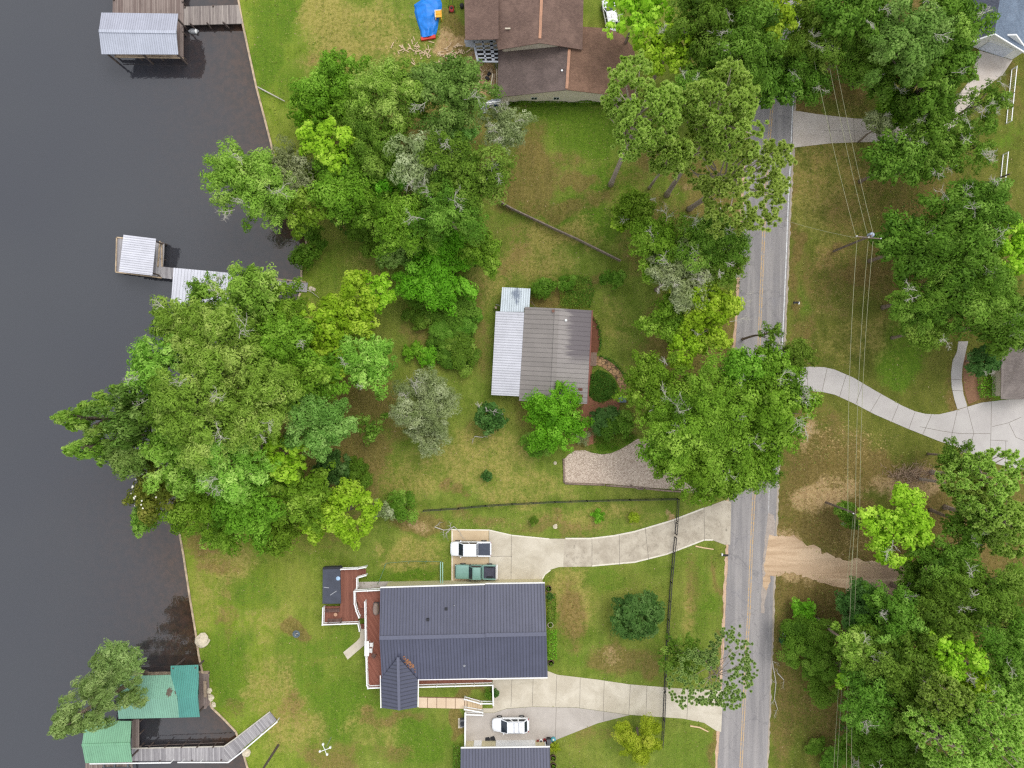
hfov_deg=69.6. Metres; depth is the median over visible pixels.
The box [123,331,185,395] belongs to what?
cypress tree
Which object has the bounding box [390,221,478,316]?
leafy tree
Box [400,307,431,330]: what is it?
shrub
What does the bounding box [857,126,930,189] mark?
oak tree
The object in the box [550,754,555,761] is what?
planter
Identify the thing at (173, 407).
cypress tree
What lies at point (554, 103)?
tall weeds
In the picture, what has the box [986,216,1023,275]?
maple tree
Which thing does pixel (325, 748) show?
gourd rack
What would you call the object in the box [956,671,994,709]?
maple tree
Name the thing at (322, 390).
oak tree
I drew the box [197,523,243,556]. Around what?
oak tree
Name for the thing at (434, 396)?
mossy tree
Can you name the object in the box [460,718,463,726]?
air conditioner
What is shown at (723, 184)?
pine tree
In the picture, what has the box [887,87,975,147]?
oak tree
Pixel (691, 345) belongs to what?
maple tree
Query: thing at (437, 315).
shrub
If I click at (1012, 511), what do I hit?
pine tree
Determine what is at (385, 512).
shrub
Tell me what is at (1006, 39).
grey house
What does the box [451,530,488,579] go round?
parking pad
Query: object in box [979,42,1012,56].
garage door
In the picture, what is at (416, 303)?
shrub
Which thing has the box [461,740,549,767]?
garage
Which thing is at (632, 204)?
oak tree
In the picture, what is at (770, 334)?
oak tree
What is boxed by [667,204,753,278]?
oak tree
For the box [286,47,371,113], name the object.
oak tree
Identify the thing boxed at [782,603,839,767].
verge weeds
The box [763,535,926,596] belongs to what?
dirt track
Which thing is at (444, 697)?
footpath
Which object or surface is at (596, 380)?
leaf litter
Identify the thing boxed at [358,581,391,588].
footpath
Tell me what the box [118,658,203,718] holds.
boathouse
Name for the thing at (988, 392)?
hedge
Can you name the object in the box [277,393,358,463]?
leafy tree
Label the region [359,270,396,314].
maple tree
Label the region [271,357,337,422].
oak tree
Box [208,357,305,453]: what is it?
cypress tree
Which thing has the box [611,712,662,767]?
leafy shrub
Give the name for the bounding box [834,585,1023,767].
undergrowth
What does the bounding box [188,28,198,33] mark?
water craft
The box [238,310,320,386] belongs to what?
oak tree
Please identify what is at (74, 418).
cypress tree
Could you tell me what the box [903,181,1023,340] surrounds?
verge weeds
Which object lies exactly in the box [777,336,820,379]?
oak tree
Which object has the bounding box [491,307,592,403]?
cottage
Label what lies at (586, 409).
mulch bed
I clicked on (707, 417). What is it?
oak tree
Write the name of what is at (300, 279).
bulkhead
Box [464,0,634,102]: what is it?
brown house
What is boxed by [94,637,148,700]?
cypress tree
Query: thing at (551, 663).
planter
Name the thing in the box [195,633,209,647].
rock
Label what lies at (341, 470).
holly tree
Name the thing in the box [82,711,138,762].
boathouse
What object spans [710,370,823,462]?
oak tree
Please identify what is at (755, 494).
road marking
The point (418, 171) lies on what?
mossy tree
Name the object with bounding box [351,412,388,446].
shrub
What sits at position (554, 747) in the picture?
shrub
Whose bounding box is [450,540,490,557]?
pickup truck
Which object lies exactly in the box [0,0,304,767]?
water
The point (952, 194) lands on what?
oak tree
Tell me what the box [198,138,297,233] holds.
cypress tree
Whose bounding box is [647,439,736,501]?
oak tree
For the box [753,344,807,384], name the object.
oak tree
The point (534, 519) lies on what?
shrub
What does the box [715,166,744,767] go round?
road shoulder
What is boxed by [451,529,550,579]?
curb
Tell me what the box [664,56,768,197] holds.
pine tree
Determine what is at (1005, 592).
oak tree
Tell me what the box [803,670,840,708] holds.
shrub
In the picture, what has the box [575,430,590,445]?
shrub
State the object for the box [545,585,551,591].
planter
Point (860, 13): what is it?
oak tree
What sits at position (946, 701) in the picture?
pine tree
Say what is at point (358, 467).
shrub
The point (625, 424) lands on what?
shrub
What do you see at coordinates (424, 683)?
porch deck
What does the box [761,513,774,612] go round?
sand spill
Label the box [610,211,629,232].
maple tree
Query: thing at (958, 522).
oak tree
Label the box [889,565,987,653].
oak tree
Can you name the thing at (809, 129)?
driveway
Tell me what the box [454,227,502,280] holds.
oak tree
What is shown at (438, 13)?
chair
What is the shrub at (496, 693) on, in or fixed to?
on the ground at (814, 192)
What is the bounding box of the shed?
[500,287,529,311]
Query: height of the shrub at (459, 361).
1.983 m
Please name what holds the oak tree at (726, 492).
on the ground at (814, 192)
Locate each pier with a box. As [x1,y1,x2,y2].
[85,671,279,767]
[113,0,242,60]
[115,237,307,291]
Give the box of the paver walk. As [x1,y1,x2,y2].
[419,697,467,708]
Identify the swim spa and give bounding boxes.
[322,565,342,603]
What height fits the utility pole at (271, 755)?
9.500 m
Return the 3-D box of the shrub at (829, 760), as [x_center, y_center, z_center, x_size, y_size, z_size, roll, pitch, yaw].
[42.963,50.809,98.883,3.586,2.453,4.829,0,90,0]
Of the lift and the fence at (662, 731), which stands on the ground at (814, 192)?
the fence at (662, 731)
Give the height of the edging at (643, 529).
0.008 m
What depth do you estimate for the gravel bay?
99.96 m
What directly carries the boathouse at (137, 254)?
in the water
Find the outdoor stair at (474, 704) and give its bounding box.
[464,696,492,715]
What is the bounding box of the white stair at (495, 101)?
[482,98,500,107]
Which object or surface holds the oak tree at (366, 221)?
on the ground at (814, 192)
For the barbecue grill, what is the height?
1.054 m
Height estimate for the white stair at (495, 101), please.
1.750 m
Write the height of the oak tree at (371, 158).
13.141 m
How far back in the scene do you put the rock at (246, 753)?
99.71 m
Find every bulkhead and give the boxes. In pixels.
[179,534,248,767]
[235,234,306,392]
[237,0,274,156]
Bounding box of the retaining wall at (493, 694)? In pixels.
[492,683,493,705]
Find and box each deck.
[322,565,367,631]
[353,588,381,688]
[419,679,493,687]
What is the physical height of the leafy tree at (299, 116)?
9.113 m
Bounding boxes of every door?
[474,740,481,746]
[496,740,534,745]
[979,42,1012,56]
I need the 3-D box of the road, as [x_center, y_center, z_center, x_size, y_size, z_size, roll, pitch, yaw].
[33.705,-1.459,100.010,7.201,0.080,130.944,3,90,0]
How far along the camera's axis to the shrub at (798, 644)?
95.58 m
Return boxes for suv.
[492,715,528,734]
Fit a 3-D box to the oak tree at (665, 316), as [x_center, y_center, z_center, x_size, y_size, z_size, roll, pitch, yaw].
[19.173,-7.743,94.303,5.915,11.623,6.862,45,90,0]
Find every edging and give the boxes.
[563,459,564,482]
[565,483,604,485]
[566,508,712,566]
[606,484,643,488]
[645,488,693,492]
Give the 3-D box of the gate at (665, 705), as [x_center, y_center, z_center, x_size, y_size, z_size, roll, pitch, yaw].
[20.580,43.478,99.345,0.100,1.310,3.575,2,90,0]
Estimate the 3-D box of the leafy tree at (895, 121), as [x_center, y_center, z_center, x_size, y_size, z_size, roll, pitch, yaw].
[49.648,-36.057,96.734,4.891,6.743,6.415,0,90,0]
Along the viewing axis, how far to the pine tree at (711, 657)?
87.11 m
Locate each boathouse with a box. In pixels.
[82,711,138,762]
[99,13,187,64]
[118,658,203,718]
[119,235,165,275]
[171,268,231,303]
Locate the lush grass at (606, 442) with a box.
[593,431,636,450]
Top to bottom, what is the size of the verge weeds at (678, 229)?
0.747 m
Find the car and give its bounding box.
[601,0,619,31]
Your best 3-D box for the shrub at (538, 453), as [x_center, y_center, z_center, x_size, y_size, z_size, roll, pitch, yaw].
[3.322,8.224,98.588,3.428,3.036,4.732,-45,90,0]
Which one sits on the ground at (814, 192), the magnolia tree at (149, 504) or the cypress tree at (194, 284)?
the magnolia tree at (149, 504)
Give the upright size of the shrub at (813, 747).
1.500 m
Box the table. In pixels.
[364,640,369,655]
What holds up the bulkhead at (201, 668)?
on the ground at (814, 192)
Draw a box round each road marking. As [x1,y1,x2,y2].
[739,109,770,767]
[741,1,781,767]
[781,5,800,351]
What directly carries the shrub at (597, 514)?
on the ground at (814, 192)
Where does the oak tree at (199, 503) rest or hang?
on the ground at (814, 192)
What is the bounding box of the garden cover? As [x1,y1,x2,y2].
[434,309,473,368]
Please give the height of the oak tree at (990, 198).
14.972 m
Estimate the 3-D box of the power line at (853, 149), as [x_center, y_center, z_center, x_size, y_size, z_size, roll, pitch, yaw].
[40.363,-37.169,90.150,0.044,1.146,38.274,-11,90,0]
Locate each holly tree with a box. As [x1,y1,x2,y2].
[311,448,351,486]
[473,401,509,435]
[610,588,665,640]
[834,576,887,632]
[964,345,1002,377]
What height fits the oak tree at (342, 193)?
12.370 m
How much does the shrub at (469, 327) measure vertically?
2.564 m
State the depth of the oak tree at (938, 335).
89.91 m
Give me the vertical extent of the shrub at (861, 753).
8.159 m
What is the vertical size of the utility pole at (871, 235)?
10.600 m
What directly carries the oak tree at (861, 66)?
on the ground at (814, 192)
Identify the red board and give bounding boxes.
[421,35,435,40]
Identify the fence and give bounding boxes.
[377,560,442,583]
[423,498,678,511]
[501,201,620,261]
[661,719,664,747]
[664,552,674,692]
[676,498,679,522]
[1001,152,1008,179]
[1006,66,1016,123]
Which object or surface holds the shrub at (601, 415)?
on the ground at (814, 192)
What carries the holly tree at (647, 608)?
on the ground at (814, 192)
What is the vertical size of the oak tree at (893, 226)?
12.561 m
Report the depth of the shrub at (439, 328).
98.01 m
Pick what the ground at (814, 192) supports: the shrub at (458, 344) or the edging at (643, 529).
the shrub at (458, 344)
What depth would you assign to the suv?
98.62 m
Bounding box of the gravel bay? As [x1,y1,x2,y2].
[564,439,695,490]
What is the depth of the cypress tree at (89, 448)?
83.72 m
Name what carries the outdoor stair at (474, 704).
on the ground at (814, 192)
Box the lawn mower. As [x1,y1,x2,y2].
[448,0,454,12]
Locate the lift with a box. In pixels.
[102,762,130,767]
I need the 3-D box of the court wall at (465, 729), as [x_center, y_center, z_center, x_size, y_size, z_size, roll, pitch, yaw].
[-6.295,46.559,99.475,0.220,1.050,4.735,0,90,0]
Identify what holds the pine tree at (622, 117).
on the ground at (814, 192)
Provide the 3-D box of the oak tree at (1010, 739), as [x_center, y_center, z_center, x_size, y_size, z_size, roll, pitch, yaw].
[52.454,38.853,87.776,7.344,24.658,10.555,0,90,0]
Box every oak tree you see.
[129,505,166,538]
[155,467,229,542]
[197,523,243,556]
[208,466,290,556]
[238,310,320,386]
[243,276,310,334]
[249,516,304,558]
[265,169,333,241]
[266,455,335,537]
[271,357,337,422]
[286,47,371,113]
[303,349,350,401]
[304,140,393,226]
[326,83,380,141]
[331,109,409,187]
[351,178,399,228]
[369,191,444,260]
[402,166,489,248]
[414,130,518,215]
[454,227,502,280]
[609,186,658,233]
[612,349,700,423]
[627,202,700,285]
[631,291,686,343]
[633,344,765,487]
[635,423,685,478]
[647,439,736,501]
[656,631,705,684]
[662,0,746,68]
[664,69,702,134]
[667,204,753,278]
[679,30,744,102]
[686,450,755,506]
[703,244,749,291]
[706,0,790,93]
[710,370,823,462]
[717,344,774,390]
[723,432,786,494]
[733,51,806,108]
[741,321,785,348]
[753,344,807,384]
[767,27,834,106]
[773,0,863,73]
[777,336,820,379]
[801,20,890,85]
[808,0,889,45]
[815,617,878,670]
[832,662,903,737]
[844,580,937,649]
[844,624,947,701]
[850,36,917,108]
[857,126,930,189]
[861,719,938,767]
[867,205,934,287]
[878,667,967,744]
[880,262,954,337]
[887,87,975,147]
[887,559,931,596]
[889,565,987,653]
[890,220,1013,300]
[890,318,953,351]
[895,114,973,184]
[897,48,979,120]
[903,525,993,592]
[906,178,983,241]
[909,35,981,90]
[915,245,1023,340]
[919,0,1000,61]
[923,552,1023,633]
[926,436,974,473]
[928,505,1009,552]
[932,173,1023,238]
[950,113,998,176]
[953,66,1013,128]
[961,289,1023,360]
[963,660,1023,720]
[971,602,1023,678]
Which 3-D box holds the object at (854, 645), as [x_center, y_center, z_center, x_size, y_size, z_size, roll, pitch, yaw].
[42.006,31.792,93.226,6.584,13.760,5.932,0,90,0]
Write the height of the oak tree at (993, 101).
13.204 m
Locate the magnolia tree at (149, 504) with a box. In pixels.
[121,460,178,529]
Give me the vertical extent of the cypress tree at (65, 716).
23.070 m
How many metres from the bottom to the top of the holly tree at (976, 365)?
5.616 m
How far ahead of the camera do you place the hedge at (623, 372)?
99.74 m
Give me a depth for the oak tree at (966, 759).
80.29 m
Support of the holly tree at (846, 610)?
on the ground at (814, 192)
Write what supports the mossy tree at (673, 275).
on the ground at (814, 192)
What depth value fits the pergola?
96.92 m
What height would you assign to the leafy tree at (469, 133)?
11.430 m
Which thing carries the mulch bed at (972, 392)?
on the ground at (814, 192)
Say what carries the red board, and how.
on the ground at (814, 192)
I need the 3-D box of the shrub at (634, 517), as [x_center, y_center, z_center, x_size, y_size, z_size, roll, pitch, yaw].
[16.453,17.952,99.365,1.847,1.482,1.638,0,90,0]
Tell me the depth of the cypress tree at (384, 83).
87.97 m
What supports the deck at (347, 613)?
on the ground at (814, 192)
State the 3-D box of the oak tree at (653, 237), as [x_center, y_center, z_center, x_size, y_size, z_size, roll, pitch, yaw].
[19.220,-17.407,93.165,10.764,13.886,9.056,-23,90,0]
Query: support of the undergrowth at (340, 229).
on the ground at (814, 192)
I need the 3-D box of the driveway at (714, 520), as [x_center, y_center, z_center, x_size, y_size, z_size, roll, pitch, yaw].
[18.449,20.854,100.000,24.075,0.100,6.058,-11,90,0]
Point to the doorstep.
(593, 361)
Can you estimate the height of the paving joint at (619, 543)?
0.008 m
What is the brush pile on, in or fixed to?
on the ground at (814, 192)
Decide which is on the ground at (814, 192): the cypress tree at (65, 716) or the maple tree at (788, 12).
the maple tree at (788, 12)
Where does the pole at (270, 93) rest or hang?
on the ground at (814, 192)
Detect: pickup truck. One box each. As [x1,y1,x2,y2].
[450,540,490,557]
[455,563,497,580]
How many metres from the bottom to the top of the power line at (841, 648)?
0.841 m
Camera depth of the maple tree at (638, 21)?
88.69 m
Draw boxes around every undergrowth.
[330,138,479,273]
[767,7,916,87]
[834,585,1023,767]
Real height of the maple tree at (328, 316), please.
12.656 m
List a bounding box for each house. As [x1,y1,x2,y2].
[379,579,547,679]
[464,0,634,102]
[967,0,1023,59]
[992,347,1023,398]
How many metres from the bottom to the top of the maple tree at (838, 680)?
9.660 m
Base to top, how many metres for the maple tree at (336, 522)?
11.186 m
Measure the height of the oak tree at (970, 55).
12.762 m
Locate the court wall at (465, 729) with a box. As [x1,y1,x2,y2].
[464,710,465,746]
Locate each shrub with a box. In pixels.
[288,243,322,270]
[299,224,328,250]
[338,455,373,489]
[345,210,384,258]
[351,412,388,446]
[373,498,397,520]
[384,488,419,524]
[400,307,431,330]
[402,340,426,362]
[405,292,427,310]
[417,304,448,323]
[418,344,436,369]
[425,336,443,348]
[428,316,462,340]
[435,333,455,369]
[437,273,480,329]
[442,328,475,361]
[450,340,481,379]
[453,307,483,336]
[480,469,492,481]
[484,689,491,699]
[491,688,498,697]
[518,431,550,458]
[528,277,557,300]
[530,515,538,526]
[546,592,553,599]
[550,741,560,753]
[558,274,577,292]
[559,274,594,307]
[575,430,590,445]
[589,404,621,436]
[590,508,604,523]
[598,269,626,289]
[600,409,634,441]
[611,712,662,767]
[628,511,640,522]
[776,614,843,680]
[791,596,819,622]
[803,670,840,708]
[803,735,824,755]
[819,746,843,767]
[832,722,890,767]
[833,499,862,530]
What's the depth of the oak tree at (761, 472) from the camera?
87.76 m
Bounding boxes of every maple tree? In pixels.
[248,430,308,484]
[295,115,358,176]
[297,477,382,550]
[298,302,343,348]
[307,328,357,383]
[316,269,379,341]
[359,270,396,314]
[602,0,674,50]
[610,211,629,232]
[632,18,699,79]
[666,324,711,369]
[667,276,752,354]
[735,0,801,54]
[829,653,861,689]
[856,481,934,568]
[915,628,989,687]
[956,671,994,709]
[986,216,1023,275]
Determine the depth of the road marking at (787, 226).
99.97 m
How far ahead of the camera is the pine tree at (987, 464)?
87.34 m
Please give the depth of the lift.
99.59 m
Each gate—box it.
[663,691,665,720]
[673,536,676,552]
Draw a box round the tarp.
[414,0,441,36]
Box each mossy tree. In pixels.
[269,134,322,193]
[382,130,464,199]
[388,364,462,441]
[474,98,538,155]
[644,237,714,313]
[858,109,896,142]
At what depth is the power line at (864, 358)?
90.78 m
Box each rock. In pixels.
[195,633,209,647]
[208,694,214,701]
[242,749,250,756]
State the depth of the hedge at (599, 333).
99.71 m
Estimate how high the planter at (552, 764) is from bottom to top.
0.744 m
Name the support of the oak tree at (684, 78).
on the ground at (814, 192)
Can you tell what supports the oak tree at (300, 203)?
on the ground at (814, 192)
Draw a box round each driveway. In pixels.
[466,671,722,731]
[466,707,627,742]
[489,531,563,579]
[563,500,730,566]
[790,367,1023,467]
[793,51,1011,147]
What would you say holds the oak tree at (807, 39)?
on the ground at (814, 192)
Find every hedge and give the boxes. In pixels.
[452,743,461,767]
[546,593,556,623]
[547,629,557,659]
[592,319,601,351]
[600,355,627,384]
[976,376,998,398]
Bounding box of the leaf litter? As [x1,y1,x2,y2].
[198,4,1016,766]
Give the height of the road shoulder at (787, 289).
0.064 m
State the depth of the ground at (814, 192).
100.00 m
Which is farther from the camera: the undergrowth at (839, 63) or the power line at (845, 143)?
the undergrowth at (839, 63)
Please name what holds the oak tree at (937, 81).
on the ground at (814, 192)
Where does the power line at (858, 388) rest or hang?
attached to the utility pole at (834, 505)
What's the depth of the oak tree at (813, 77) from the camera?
91.29 m
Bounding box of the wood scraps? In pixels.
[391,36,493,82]
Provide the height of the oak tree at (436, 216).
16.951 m
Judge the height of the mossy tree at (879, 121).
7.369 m
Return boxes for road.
[717,0,800,767]
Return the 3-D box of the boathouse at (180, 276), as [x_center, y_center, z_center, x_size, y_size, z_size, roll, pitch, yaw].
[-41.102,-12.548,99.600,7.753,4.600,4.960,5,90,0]
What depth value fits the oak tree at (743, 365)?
87.50 m
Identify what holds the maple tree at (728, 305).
on the ground at (814, 192)
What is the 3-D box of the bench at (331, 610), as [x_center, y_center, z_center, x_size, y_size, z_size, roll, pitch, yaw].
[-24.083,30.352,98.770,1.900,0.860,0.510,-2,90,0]
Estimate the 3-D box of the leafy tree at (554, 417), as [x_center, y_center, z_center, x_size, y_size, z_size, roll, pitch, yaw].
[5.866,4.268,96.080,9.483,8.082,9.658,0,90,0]
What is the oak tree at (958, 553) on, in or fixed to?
on the ground at (814, 192)
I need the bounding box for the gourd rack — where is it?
[319,738,330,755]
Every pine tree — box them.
[600,48,686,187]
[642,134,697,189]
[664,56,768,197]
[666,624,758,710]
[676,111,797,238]
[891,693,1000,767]
[914,671,977,723]
[916,471,989,507]
[928,447,1023,521]
[942,490,1023,559]
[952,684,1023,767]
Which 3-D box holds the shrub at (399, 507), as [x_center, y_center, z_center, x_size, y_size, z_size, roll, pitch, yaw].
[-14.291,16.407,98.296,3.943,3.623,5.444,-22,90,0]
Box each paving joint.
[511,527,704,562]
[511,679,687,735]
[807,370,1023,461]
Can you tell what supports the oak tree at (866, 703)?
on the ground at (814, 192)
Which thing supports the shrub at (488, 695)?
on the ground at (814, 192)
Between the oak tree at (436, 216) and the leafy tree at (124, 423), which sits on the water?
the leafy tree at (124, 423)
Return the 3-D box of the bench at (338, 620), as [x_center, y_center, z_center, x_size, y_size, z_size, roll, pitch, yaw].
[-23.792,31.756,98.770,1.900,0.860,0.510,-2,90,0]
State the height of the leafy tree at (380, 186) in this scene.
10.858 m
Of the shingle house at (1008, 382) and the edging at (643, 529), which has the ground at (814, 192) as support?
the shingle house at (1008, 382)
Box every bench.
[203,681,207,697]
[325,607,339,611]
[327,618,341,623]
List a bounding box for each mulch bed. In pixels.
[580,366,619,445]
[591,317,599,351]
[963,355,981,403]
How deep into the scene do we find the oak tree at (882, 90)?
91.87 m
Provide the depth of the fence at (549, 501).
99.24 m
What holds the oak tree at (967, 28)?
on the ground at (814, 192)
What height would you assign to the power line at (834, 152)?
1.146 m
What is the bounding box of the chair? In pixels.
[435,10,441,20]
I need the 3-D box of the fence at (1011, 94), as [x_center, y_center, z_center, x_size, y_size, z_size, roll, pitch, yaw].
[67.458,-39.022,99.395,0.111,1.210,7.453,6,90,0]
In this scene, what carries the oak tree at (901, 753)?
on the ground at (814, 192)
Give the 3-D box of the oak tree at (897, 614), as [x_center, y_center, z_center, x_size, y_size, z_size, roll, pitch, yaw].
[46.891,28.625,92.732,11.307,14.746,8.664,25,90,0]
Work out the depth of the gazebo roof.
95.27 m
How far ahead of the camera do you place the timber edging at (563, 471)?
99.77 m
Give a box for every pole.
[257,86,284,101]
[263,744,278,767]
[825,501,856,515]
[832,232,881,251]
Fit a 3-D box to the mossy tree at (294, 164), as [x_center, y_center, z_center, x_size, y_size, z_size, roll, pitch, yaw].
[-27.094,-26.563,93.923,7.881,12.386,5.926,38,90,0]
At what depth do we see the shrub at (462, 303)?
97.26 m
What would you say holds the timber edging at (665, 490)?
on the ground at (814, 192)
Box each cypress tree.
[46,648,149,739]
[49,384,128,437]
[61,421,145,467]
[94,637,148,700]
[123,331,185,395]
[135,426,196,500]
[137,349,241,476]
[144,294,214,351]
[171,303,264,405]
[180,418,281,506]
[182,271,238,307]
[196,260,280,329]
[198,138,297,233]
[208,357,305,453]
[336,334,398,400]
[344,54,435,133]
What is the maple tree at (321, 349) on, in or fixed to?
on the ground at (814, 192)
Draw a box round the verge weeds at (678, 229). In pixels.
[604,203,739,293]
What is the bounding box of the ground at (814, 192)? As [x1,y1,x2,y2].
[180,0,1023,767]
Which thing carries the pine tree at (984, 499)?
on the ground at (814, 192)
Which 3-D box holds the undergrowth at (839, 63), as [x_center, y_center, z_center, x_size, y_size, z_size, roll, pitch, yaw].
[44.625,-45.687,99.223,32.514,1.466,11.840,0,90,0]
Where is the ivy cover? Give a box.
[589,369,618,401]
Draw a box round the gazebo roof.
[380,657,418,709]
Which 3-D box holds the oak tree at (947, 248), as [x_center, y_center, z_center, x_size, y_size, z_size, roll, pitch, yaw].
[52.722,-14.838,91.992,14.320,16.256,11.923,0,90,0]
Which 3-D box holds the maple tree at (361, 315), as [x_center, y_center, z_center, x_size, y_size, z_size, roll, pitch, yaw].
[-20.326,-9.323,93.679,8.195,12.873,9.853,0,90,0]
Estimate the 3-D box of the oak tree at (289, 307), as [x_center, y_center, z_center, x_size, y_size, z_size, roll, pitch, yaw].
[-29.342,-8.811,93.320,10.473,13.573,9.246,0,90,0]
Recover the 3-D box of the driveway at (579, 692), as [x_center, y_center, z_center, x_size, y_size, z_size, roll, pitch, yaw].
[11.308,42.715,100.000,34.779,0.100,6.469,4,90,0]
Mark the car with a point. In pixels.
(606, 14)
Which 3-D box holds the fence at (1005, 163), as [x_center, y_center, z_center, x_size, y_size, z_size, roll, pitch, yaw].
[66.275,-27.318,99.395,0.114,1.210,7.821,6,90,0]
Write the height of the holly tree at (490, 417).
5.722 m
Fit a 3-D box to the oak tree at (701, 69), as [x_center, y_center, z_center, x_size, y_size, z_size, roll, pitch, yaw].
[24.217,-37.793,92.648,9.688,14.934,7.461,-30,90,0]
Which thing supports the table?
on the deck at (367, 598)
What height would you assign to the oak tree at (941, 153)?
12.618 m
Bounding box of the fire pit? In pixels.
[293,630,299,637]
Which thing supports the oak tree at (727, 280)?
on the ground at (814, 192)
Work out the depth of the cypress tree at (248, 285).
84.72 m
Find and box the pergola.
[464,39,497,70]
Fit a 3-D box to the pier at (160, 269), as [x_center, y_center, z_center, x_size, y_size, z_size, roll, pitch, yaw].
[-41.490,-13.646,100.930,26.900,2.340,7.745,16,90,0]
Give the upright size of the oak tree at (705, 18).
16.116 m
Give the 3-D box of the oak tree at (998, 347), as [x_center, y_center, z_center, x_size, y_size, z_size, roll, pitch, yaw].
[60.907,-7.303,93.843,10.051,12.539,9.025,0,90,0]
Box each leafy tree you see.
[81,380,155,449]
[96,436,151,481]
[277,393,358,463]
[284,80,341,145]
[367,164,406,198]
[374,236,423,270]
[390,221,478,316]
[407,50,505,139]
[430,113,481,150]
[521,380,594,453]
[851,0,959,87]
[875,86,908,130]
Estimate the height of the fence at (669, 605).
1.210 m
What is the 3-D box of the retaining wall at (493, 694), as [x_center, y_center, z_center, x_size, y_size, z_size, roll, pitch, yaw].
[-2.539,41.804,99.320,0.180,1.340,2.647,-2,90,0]
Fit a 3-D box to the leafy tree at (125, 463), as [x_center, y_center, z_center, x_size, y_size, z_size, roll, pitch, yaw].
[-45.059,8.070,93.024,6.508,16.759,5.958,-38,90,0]
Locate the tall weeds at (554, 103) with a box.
[506,100,631,105]
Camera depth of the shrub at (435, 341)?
98.89 m
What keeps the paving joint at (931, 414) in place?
on the driveway at (983, 418)
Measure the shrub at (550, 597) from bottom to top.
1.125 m
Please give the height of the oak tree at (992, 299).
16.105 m
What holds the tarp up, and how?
on the ground at (814, 192)
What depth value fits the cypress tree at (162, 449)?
84.56 m
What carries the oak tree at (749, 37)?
on the ground at (814, 192)
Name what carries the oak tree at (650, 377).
on the ground at (814, 192)
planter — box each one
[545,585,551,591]
[548,660,554,665]
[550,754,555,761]
[550,762,555,767]
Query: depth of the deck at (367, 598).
97.90 m
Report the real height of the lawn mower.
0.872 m
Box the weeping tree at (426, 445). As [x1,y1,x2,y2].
[402,419,453,457]
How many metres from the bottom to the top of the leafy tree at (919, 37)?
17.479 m
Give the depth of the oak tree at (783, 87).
91.20 m
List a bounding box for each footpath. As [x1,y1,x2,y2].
[343,628,364,658]
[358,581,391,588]
[422,697,473,708]
[596,356,626,394]
[951,341,967,408]
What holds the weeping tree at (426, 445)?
on the ground at (814, 192)
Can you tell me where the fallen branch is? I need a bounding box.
[769,661,777,717]
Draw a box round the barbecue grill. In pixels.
[373,602,378,614]
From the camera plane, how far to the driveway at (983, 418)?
99.95 m
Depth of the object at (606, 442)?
99.83 m
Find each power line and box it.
[814,61,854,231]
[828,62,866,231]
[834,522,852,757]
[835,60,872,231]
[837,520,855,766]
[846,519,854,767]
[848,244,856,426]
[851,526,858,767]
[855,247,867,514]
[860,245,872,465]
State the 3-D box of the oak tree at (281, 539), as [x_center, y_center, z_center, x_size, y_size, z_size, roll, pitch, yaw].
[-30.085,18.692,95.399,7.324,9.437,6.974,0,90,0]
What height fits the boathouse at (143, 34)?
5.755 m
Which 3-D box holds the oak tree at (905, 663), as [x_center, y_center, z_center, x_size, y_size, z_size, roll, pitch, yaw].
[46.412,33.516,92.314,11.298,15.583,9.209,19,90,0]
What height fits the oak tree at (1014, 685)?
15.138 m
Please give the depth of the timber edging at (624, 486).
99.77 m
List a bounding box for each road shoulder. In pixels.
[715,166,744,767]
[767,91,796,767]
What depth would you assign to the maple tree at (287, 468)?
86.44 m
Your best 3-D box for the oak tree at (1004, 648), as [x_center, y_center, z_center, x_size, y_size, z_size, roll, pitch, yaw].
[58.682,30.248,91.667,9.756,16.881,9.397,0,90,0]
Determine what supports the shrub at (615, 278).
on the ground at (814, 192)
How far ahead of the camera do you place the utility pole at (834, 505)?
95.64 m
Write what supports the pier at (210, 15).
in the water
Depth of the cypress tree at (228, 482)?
83.24 m
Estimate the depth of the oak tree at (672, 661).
91.53 m
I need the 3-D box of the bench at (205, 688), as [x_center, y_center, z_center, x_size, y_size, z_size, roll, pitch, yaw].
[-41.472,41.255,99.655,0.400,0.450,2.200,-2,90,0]
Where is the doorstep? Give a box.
[590,352,596,365]
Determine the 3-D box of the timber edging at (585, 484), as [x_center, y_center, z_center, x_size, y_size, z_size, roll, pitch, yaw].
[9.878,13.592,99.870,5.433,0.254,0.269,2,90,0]
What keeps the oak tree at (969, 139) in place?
on the ground at (814, 192)
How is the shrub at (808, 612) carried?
on the ground at (814, 192)
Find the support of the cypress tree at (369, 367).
on the ground at (814, 192)
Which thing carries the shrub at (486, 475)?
on the ground at (814, 192)
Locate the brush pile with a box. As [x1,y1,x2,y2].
[880,461,935,486]
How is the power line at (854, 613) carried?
attached to the utility pole at (834, 505)
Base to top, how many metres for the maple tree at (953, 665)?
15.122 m
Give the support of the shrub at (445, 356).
on the ground at (814, 192)
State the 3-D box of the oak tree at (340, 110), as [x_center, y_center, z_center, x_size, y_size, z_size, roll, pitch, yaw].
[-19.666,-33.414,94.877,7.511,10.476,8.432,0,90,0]
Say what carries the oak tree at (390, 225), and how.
on the ground at (814, 192)
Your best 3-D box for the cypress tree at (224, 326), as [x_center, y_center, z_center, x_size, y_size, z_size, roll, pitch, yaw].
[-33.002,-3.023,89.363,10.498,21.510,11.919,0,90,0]

